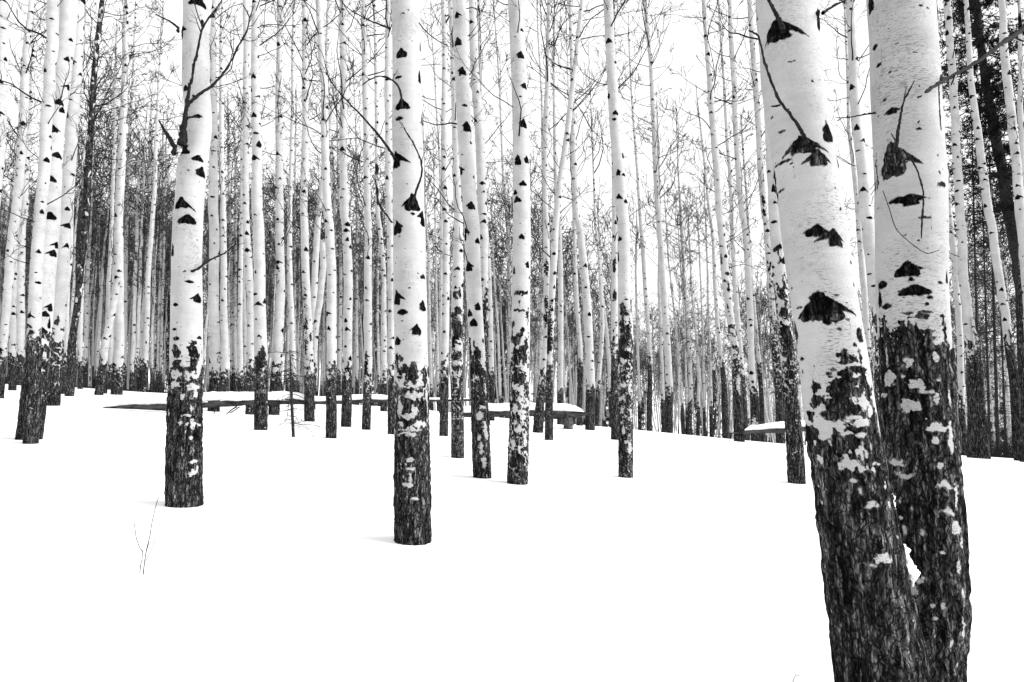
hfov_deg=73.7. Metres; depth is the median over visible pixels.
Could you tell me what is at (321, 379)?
aspen tree
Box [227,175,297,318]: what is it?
aspen tree
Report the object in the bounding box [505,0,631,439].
aspen tree
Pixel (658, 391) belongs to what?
forest
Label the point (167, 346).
spruce tree
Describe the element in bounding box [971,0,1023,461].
aspen tree
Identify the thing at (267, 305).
aspen tree
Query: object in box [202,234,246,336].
aspen tree
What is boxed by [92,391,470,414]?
fallen log
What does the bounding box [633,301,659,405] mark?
aspen tree
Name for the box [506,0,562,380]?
aspen tree
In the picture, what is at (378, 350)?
aspen tree
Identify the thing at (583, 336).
aspen tree
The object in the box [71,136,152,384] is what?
aspen tree
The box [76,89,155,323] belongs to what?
aspen tree
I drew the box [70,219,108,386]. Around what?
aspen tree
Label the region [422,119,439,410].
aspen tree
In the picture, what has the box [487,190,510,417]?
aspen tree
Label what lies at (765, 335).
aspen tree
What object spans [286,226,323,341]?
aspen tree
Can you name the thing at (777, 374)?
aspen tree
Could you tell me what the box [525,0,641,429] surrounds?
aspen tree
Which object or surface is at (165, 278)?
aspen tree
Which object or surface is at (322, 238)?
aspen tree
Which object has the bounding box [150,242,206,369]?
aspen tree
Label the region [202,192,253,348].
aspen tree
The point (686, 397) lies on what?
aspen tree
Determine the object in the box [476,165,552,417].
aspen tree
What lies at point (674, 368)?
aspen tree
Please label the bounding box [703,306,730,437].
aspen tree
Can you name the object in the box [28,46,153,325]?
aspen tree
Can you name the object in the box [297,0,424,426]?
aspen tree
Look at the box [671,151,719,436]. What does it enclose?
aspen tree
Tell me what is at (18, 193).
aspen tree
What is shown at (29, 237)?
aspen tree
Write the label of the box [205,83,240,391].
aspen tree
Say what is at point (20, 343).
aspen tree
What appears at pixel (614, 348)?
aspen tree
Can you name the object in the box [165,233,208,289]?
aspen tree
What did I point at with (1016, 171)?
aspen tree
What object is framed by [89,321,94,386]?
spruce tree
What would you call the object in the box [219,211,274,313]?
aspen tree
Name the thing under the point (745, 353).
aspen tree
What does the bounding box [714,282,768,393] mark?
aspen tree
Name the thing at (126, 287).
aspen tree
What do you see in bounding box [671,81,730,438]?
aspen tree
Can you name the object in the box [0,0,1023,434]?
sky
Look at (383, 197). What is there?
aspen tree
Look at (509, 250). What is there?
aspen tree
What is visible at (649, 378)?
aspen tree
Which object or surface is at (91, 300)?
aspen tree
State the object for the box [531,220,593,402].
aspen tree
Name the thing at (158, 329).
aspen tree
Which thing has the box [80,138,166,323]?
aspen tree
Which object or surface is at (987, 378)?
spruce tree
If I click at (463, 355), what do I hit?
aspen tree
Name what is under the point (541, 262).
aspen tree
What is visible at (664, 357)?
aspen tree
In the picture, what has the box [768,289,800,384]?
aspen tree
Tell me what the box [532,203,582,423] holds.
aspen tree
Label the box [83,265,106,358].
aspen tree
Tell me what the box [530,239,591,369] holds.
aspen tree
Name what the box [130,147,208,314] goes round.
aspen tree
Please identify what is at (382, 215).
aspen tree
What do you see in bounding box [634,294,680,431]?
aspen tree
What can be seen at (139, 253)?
aspen tree
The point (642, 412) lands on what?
spruce tree
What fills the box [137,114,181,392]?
aspen tree
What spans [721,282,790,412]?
aspen tree
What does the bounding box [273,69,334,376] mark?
aspen tree
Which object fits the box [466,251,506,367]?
aspen tree
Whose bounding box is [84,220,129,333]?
aspen tree
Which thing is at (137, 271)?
aspen tree
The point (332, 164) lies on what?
aspen tree
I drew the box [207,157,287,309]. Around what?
aspen tree
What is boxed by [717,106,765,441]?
aspen tree
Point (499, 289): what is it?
aspen tree
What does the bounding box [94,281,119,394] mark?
aspen tree
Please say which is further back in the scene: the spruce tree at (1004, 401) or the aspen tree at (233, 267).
the aspen tree at (233, 267)
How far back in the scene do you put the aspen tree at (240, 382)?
29.53 m
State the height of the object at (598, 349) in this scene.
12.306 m
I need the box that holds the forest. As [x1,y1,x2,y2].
[0,177,1003,444]
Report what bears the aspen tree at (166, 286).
on the snow ground
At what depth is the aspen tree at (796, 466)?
9.56 m
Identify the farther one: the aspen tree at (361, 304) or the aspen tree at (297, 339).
the aspen tree at (361, 304)
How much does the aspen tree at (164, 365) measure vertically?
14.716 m
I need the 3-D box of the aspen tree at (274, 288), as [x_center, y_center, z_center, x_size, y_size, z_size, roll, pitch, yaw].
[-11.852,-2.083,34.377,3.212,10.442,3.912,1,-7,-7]
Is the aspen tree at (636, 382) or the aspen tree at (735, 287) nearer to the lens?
the aspen tree at (735, 287)
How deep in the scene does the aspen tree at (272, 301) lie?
48.20 m
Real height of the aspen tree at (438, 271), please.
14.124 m
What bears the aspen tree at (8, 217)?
on the snow ground
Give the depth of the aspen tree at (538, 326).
51.00 m
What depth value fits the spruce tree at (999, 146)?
21.72 m
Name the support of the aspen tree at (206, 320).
on the snow ground
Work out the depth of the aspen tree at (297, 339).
39.52 m
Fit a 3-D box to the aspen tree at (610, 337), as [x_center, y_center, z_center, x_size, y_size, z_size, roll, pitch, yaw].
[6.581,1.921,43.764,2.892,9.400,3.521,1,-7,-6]
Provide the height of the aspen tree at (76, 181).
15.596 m
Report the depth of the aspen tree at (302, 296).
44.31 m
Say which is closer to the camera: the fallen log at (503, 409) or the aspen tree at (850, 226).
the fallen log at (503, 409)
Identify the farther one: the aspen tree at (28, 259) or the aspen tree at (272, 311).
the aspen tree at (272, 311)
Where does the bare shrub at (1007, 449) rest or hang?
on the snow ground
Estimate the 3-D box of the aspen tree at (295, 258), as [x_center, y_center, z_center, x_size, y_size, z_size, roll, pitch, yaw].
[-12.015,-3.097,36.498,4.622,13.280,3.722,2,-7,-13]
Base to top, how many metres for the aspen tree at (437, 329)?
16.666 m
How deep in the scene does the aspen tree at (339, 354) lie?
37.50 m
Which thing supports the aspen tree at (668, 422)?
on the snow ground
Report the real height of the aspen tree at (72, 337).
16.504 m
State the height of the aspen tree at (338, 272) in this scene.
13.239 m
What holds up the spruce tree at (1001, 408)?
on the snow ground
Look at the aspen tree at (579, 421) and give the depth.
20.87 m
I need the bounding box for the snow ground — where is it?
[0,384,1023,681]
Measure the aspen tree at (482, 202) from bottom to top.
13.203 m
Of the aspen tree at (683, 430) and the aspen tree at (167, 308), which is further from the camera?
the aspen tree at (167, 308)
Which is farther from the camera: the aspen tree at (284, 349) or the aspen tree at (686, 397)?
the aspen tree at (284, 349)
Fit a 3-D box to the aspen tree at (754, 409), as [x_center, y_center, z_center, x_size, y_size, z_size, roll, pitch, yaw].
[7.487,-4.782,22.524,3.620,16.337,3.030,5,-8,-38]
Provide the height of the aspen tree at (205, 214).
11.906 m
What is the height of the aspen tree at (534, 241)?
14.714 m
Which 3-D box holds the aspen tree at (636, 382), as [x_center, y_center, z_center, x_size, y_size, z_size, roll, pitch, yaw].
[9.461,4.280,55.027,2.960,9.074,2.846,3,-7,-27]
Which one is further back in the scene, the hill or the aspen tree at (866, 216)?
the hill
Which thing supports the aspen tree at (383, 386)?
on the snow ground
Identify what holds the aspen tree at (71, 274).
on the snow ground
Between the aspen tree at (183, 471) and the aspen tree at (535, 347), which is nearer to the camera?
the aspen tree at (183, 471)
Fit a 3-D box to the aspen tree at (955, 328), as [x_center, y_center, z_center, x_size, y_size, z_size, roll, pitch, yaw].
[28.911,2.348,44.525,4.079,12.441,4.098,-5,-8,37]
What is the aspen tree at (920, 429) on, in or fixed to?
on the snow ground
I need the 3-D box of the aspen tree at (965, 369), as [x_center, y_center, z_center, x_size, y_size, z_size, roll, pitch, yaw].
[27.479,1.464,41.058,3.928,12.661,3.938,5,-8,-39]
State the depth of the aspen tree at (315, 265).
25.50 m
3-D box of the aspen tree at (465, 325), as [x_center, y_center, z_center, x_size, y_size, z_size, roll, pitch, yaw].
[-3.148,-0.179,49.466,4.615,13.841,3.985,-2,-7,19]
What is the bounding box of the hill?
[0,218,1003,448]
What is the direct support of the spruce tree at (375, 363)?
on the snow ground
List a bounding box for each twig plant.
[134,518,143,572]
[143,497,159,574]
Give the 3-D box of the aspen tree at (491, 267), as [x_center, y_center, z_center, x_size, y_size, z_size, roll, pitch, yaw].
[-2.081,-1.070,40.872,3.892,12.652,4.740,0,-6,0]
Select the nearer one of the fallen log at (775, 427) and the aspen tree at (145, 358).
the fallen log at (775, 427)
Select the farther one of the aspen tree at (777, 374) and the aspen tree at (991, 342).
the aspen tree at (991, 342)
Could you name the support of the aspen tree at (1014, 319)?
on the snow ground
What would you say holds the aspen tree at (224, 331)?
on the snow ground
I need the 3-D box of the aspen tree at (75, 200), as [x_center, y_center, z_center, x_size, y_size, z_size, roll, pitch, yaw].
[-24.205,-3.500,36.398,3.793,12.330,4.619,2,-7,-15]
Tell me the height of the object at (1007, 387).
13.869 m
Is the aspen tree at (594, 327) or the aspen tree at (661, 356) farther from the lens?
the aspen tree at (594, 327)
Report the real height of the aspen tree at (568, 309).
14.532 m
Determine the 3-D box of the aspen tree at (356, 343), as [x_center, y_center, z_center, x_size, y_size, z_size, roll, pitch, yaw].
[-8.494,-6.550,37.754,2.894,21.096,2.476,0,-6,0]
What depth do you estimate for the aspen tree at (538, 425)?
16.60 m
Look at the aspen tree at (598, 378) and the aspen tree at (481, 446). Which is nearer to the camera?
the aspen tree at (481, 446)
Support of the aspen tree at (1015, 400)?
on the snow ground
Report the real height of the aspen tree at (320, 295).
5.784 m
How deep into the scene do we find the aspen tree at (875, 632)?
2.53 m
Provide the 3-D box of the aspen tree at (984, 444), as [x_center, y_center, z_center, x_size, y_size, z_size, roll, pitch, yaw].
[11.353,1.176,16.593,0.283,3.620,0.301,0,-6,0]
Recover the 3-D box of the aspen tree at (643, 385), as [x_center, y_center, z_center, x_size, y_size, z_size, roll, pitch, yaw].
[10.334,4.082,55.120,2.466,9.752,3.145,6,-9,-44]
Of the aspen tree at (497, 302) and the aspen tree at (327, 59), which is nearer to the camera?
the aspen tree at (327, 59)
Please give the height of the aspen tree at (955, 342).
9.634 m
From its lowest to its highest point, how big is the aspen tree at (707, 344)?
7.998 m
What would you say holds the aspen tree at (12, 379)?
on the snow ground
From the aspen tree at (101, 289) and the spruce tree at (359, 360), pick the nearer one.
the aspen tree at (101, 289)
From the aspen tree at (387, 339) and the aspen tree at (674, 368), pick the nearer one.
the aspen tree at (674, 368)
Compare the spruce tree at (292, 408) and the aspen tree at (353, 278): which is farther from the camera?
the aspen tree at (353, 278)
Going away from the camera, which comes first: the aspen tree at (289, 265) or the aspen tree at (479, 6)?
the aspen tree at (289, 265)
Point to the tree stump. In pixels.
(568, 422)
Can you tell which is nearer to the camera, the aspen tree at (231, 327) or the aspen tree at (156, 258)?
the aspen tree at (231, 327)
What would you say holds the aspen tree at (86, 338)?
on the snow ground
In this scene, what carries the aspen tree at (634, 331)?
on the snow ground
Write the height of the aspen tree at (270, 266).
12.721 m
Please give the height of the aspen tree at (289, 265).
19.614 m
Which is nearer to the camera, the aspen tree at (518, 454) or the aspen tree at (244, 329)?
the aspen tree at (518, 454)
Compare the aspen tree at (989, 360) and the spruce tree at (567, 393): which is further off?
the spruce tree at (567, 393)
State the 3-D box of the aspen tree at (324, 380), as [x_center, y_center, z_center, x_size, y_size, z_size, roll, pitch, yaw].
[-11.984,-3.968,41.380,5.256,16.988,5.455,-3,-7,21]
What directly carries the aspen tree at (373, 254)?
on the snow ground
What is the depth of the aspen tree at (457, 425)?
10.77 m
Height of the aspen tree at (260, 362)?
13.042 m
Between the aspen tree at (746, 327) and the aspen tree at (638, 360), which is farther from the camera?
the aspen tree at (746, 327)
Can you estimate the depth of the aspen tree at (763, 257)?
42.05 m
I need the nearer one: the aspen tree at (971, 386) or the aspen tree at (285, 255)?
the aspen tree at (971, 386)
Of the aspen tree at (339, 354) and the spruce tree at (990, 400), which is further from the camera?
the spruce tree at (990, 400)
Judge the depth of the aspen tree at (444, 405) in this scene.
14.54 m
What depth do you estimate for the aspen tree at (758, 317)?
43.89 m
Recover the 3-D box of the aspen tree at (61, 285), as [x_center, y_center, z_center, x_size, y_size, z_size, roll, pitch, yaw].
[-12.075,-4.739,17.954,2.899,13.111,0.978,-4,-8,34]
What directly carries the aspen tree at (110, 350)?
on the snow ground
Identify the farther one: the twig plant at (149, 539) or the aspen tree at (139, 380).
the aspen tree at (139, 380)
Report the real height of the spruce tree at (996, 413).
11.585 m
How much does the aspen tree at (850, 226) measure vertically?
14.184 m
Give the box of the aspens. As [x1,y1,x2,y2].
[0,192,1017,447]
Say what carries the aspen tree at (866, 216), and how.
on the snow ground
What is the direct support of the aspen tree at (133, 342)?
on the snow ground
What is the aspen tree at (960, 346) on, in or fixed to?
on the snow ground
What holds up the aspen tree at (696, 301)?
on the snow ground
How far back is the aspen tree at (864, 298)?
26.52 m
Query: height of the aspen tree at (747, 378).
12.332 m
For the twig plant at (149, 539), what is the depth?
3.90 m
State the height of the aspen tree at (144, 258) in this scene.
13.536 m
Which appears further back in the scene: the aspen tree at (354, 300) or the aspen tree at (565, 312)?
the aspen tree at (354, 300)
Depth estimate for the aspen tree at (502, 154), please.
38.35 m
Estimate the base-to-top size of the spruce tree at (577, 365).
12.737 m
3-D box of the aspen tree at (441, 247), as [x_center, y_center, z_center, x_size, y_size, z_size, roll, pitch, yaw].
[-2.645,-5.462,24.511,3.560,16.293,2.472,-4,-8,30]
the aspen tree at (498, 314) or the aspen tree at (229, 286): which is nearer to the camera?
the aspen tree at (229, 286)
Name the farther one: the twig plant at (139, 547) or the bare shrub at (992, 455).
the bare shrub at (992, 455)
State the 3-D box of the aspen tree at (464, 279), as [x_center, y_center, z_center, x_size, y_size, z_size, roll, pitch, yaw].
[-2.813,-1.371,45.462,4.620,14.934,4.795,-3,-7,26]
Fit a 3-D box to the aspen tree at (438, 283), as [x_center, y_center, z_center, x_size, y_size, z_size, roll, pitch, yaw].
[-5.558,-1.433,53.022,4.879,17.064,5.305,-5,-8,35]
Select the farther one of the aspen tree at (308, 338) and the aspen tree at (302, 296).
the aspen tree at (302, 296)
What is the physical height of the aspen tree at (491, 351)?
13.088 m
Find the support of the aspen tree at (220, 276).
on the snow ground
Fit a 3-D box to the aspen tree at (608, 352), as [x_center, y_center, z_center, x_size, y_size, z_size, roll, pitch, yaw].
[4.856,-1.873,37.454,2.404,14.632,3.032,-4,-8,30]
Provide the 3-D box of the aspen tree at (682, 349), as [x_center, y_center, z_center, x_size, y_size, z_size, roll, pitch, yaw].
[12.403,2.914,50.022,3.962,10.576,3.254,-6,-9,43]
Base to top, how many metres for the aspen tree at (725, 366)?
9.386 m
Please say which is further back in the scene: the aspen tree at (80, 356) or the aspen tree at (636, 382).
the aspen tree at (636, 382)
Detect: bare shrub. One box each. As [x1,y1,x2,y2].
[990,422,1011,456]
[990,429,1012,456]
[990,430,1012,457]
[990,431,1013,458]
[990,437,1012,457]
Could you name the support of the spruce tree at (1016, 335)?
on the snow ground
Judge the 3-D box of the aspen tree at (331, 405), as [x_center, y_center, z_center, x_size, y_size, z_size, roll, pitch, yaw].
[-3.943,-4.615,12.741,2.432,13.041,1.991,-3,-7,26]
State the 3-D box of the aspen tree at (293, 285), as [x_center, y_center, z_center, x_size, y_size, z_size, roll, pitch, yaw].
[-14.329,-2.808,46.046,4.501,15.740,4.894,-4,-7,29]
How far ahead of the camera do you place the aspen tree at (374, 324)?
53.56 m
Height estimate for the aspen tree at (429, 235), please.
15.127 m
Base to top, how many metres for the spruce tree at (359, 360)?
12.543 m
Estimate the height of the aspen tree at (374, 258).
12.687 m
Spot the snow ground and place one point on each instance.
(674, 558)
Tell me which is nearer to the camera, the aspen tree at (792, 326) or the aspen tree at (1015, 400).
the aspen tree at (1015, 400)
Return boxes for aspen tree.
[0,0,35,203]
[0,0,91,397]
[0,0,94,443]
[0,0,124,439]
[0,121,37,294]
[0,165,36,326]
[0,174,34,312]
[0,195,34,273]
[0,204,32,313]
[1,15,40,389]
[1,225,31,332]
[6,0,46,384]
[12,119,116,276]
[17,0,94,405]
[20,0,108,393]
[25,158,104,307]
[26,163,103,305]
[26,218,75,280]
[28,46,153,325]
[29,194,105,372]
[30,197,104,315]
[31,0,171,395]
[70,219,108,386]
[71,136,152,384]
[74,240,97,338]
[75,49,126,388]
[75,203,134,382]
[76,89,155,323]
[76,93,110,387]
[76,104,147,382]
[80,0,181,394]
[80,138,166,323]
[82,1,156,392]
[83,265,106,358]
[84,219,133,334]
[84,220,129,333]
[86,109,150,389]
[91,89,179,391]
[94,0,164,390]
[94,202,145,380]
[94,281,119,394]
[98,217,144,335]
[101,213,169,368]
[105,101,168,390]
[108,168,174,391]
[111,169,175,370]
[115,0,182,391]
[125,126,178,392]
[128,68,177,391]
[128,101,176,392]
[128,203,172,337]
[128,229,162,344]
[129,168,205,389]
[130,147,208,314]
[130,222,171,392]
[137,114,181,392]
[141,0,268,411]
[142,197,207,392]
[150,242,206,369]
[154,87,239,304]
[155,0,274,507]
[157,185,233,323]
[161,103,268,378]
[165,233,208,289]
[175,0,250,391]
[202,189,238,391]
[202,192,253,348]
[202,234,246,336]
[203,189,252,311]
[203,227,239,342]
[204,192,253,390]
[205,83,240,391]
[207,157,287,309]
[209,0,314,414]
[217,87,273,391]
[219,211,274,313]
[224,98,269,391]
[224,144,270,391]
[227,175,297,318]
[229,0,303,429]
[231,0,300,414]
[238,163,312,399]
[239,0,364,438]
[246,241,285,341]
[246,273,285,351]
[249,198,311,391]
[250,158,324,399]
[251,164,318,399]
[251,224,296,336]
[253,254,286,354]
[259,0,361,421]
[260,0,320,399]
[264,207,301,331]
[266,199,313,351]
[267,246,300,361]
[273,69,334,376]
[283,98,371,308]
[284,65,361,328]
[284,143,362,395]
[284,212,364,395]
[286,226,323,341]
[290,0,450,429]
[292,0,449,545]
[292,166,362,395]
[292,226,326,343]
[295,0,360,395]
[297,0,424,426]
[298,210,360,339]
[310,150,383,336]
[311,214,376,341]
[312,0,426,433]
[313,239,325,408]
[319,69,364,395]
[330,122,427,329]
[334,0,392,410]
[335,38,383,404]
[337,269,376,363]
[338,235,380,357]
[338,238,380,405]
[342,262,380,371]
[348,188,387,330]
[348,189,387,342]
[349,180,392,334]
[352,112,392,405]
[352,214,386,349]
[373,300,387,394]
[383,0,524,435]
[391,2,489,412]
[421,0,491,478]
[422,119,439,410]
[424,0,507,457]
[424,0,512,424]
[424,133,452,410]
[424,173,452,386]
[425,219,463,354]
[426,224,464,361]
[438,206,503,405]
[439,0,546,484]
[449,209,503,351]
[449,221,505,357]
[449,301,469,384]
[450,258,494,405]
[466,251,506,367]
[467,0,508,248]
[467,271,507,381]
[471,0,512,420]
[476,163,541,346]
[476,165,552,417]
[483,0,529,402]
[486,127,569,321]
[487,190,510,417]
[488,201,512,417]
[491,269,507,381]
[500,178,577,421]
[502,257,540,367]
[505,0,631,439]
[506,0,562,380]
[512,184,572,402]
[525,0,598,424]
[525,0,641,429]
[527,10,621,425]
[529,0,597,432]
[529,0,611,425]
[529,250,570,395]
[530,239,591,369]
[530,285,570,385]
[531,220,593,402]
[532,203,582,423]
[534,235,604,403]
[555,225,611,424]
[556,250,609,386]
[567,0,640,477]
[574,275,610,380]
[578,190,640,348]
[578,237,641,366]
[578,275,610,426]
[579,178,611,426]
[587,0,675,439]
[592,0,629,168]
[594,307,638,394]
[597,0,702,432]
[603,0,673,430]
[620,97,686,431]
[627,188,653,429]
[632,178,702,434]
[633,296,659,391]
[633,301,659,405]
[633,347,646,429]
[633,349,642,414]
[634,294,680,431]
[634,341,653,430]
[644,60,705,434]
[644,311,690,398]
[648,0,767,441]
[649,178,699,434]
[649,228,712,433]
[652,324,692,403]
[658,313,707,401]
[659,317,701,433]
[661,177,713,435]
[663,185,727,436]
[668,279,714,434]
[669,282,726,435]
[670,0,767,441]
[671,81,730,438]
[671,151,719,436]
[681,303,730,396]
[686,0,764,440]
[691,338,718,408]
[692,0,784,443]
[692,361,707,435]
[702,184,759,436]
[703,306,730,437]
[704,0,838,483]
[706,337,731,413]
[710,241,769,381]
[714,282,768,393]
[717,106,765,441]
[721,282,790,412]
[727,320,766,440]
[728,280,769,396]
[732,291,779,442]
[737,223,797,370]
[738,270,798,391]
[748,0,931,681]
[758,288,800,381]
[761,300,799,383]
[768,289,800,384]
[820,0,873,388]
[820,0,882,444]
[836,0,971,681]
[842,187,860,300]
[850,0,993,457]
[857,281,874,379]
[866,0,985,455]
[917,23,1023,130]
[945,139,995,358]
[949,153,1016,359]
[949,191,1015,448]
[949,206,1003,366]
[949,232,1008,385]
[949,266,993,401]
[950,293,998,411]
[950,296,981,401]
[952,304,1000,417]
[953,281,1009,449]
[954,0,1020,460]
[962,0,1023,323]
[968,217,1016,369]
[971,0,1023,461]
[971,272,1017,455]
[971,316,990,458]
[991,258,1016,386]
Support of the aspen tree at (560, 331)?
on the snow ground
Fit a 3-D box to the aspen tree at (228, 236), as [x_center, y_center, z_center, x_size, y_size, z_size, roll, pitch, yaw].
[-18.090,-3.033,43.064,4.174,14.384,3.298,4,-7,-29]
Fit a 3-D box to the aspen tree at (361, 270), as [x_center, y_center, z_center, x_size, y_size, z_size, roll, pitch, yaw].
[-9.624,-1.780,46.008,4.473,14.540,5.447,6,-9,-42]
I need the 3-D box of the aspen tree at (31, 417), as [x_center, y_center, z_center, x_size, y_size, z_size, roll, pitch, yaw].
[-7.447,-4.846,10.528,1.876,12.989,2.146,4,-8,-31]
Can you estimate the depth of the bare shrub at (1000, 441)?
25.95 m
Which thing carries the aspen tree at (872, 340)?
on the snow ground
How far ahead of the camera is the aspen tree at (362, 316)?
53.03 m
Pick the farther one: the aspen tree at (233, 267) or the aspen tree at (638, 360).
the aspen tree at (233, 267)
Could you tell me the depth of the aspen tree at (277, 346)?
18.89 m
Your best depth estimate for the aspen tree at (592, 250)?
38.88 m
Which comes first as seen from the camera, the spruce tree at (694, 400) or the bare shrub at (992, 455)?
the bare shrub at (992, 455)
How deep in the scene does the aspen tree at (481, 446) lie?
8.62 m
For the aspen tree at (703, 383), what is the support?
on the snow ground
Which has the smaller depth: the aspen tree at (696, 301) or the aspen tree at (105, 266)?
the aspen tree at (696, 301)
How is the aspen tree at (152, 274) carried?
on the snow ground
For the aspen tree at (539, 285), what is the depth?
38.11 m
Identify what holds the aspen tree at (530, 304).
on the snow ground
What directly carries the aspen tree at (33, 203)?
on the snow ground
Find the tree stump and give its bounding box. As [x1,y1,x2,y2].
[562,411,574,428]
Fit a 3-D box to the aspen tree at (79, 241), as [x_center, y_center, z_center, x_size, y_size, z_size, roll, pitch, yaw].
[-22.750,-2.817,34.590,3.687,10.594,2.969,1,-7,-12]
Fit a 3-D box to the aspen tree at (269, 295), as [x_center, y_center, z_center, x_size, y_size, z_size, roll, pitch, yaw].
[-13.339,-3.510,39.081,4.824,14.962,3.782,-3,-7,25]
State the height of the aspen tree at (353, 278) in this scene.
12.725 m
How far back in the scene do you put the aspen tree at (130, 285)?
49.74 m
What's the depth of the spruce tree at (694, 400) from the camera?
63.52 m
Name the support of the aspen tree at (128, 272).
on the snow ground
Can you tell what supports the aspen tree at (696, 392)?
on the snow ground
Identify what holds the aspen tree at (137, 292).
on the snow ground
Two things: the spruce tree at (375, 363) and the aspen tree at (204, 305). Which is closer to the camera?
the aspen tree at (204, 305)
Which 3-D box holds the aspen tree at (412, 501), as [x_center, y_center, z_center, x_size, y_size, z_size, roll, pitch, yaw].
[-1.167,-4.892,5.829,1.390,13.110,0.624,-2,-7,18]
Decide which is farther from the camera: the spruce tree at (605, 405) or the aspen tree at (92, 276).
the spruce tree at (605, 405)
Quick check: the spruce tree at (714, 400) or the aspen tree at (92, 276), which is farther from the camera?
the spruce tree at (714, 400)
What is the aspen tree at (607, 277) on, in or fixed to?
on the snow ground
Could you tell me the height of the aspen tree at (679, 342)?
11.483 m
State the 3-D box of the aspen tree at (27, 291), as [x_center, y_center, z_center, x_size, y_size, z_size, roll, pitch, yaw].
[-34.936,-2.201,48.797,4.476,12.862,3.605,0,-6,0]
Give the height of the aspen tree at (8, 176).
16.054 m
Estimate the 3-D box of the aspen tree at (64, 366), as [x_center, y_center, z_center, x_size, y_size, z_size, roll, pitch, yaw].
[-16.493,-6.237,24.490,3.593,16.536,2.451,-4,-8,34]
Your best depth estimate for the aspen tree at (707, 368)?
41.54 m
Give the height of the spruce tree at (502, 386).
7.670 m
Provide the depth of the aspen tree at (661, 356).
37.33 m
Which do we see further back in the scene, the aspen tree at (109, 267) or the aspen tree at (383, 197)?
the aspen tree at (383, 197)
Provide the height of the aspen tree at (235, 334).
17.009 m
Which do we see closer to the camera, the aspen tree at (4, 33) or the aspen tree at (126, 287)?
the aspen tree at (4, 33)
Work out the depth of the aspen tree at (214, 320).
18.78 m
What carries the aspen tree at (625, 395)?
on the snow ground
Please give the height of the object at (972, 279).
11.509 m
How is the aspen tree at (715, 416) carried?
on the snow ground
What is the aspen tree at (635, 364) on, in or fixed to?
on the snow ground
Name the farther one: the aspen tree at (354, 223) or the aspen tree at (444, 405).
the aspen tree at (354, 223)
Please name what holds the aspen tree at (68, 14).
on the snow ground
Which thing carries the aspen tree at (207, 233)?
on the snow ground
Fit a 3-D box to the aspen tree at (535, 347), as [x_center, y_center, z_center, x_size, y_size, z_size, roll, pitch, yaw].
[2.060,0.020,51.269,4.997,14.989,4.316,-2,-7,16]
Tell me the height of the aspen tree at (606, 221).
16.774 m
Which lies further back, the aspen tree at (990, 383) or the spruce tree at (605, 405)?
the spruce tree at (605, 405)
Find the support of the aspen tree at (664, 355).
on the snow ground
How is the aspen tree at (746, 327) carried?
on the snow ground
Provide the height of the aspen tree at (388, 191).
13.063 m
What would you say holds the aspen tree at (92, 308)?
on the snow ground
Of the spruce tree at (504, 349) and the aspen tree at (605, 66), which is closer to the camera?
the aspen tree at (605, 66)
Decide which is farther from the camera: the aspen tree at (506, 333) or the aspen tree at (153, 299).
the aspen tree at (506, 333)
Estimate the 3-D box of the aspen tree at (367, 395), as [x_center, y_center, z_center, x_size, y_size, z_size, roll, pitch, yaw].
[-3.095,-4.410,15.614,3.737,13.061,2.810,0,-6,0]
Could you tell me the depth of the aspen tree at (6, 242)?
45.16 m
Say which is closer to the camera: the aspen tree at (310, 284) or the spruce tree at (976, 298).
the spruce tree at (976, 298)
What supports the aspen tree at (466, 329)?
on the snow ground
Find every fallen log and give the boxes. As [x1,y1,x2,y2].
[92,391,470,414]
[464,402,590,419]
[730,420,805,433]
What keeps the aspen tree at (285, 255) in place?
on the snow ground
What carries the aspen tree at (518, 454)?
on the snow ground
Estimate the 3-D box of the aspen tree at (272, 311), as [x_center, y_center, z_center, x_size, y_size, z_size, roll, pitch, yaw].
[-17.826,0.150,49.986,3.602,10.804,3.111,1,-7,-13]
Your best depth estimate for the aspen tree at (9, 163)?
35.22 m
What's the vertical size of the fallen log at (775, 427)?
0.364 m
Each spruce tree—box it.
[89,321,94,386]
[148,293,169,392]
[259,345,325,436]
[358,319,372,404]
[361,313,380,405]
[494,298,507,417]
[494,332,506,417]
[565,369,574,403]
[572,341,577,422]
[599,363,609,426]
[637,391,653,430]
[692,377,706,434]
[708,371,721,437]
[937,0,1023,435]
[944,103,1011,442]
[948,157,1014,456]
[951,143,1016,454]
[968,214,1016,450]
[971,234,1020,448]
[981,336,1000,445]
[992,381,1010,446]
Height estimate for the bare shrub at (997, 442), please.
1.202 m
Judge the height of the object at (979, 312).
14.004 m

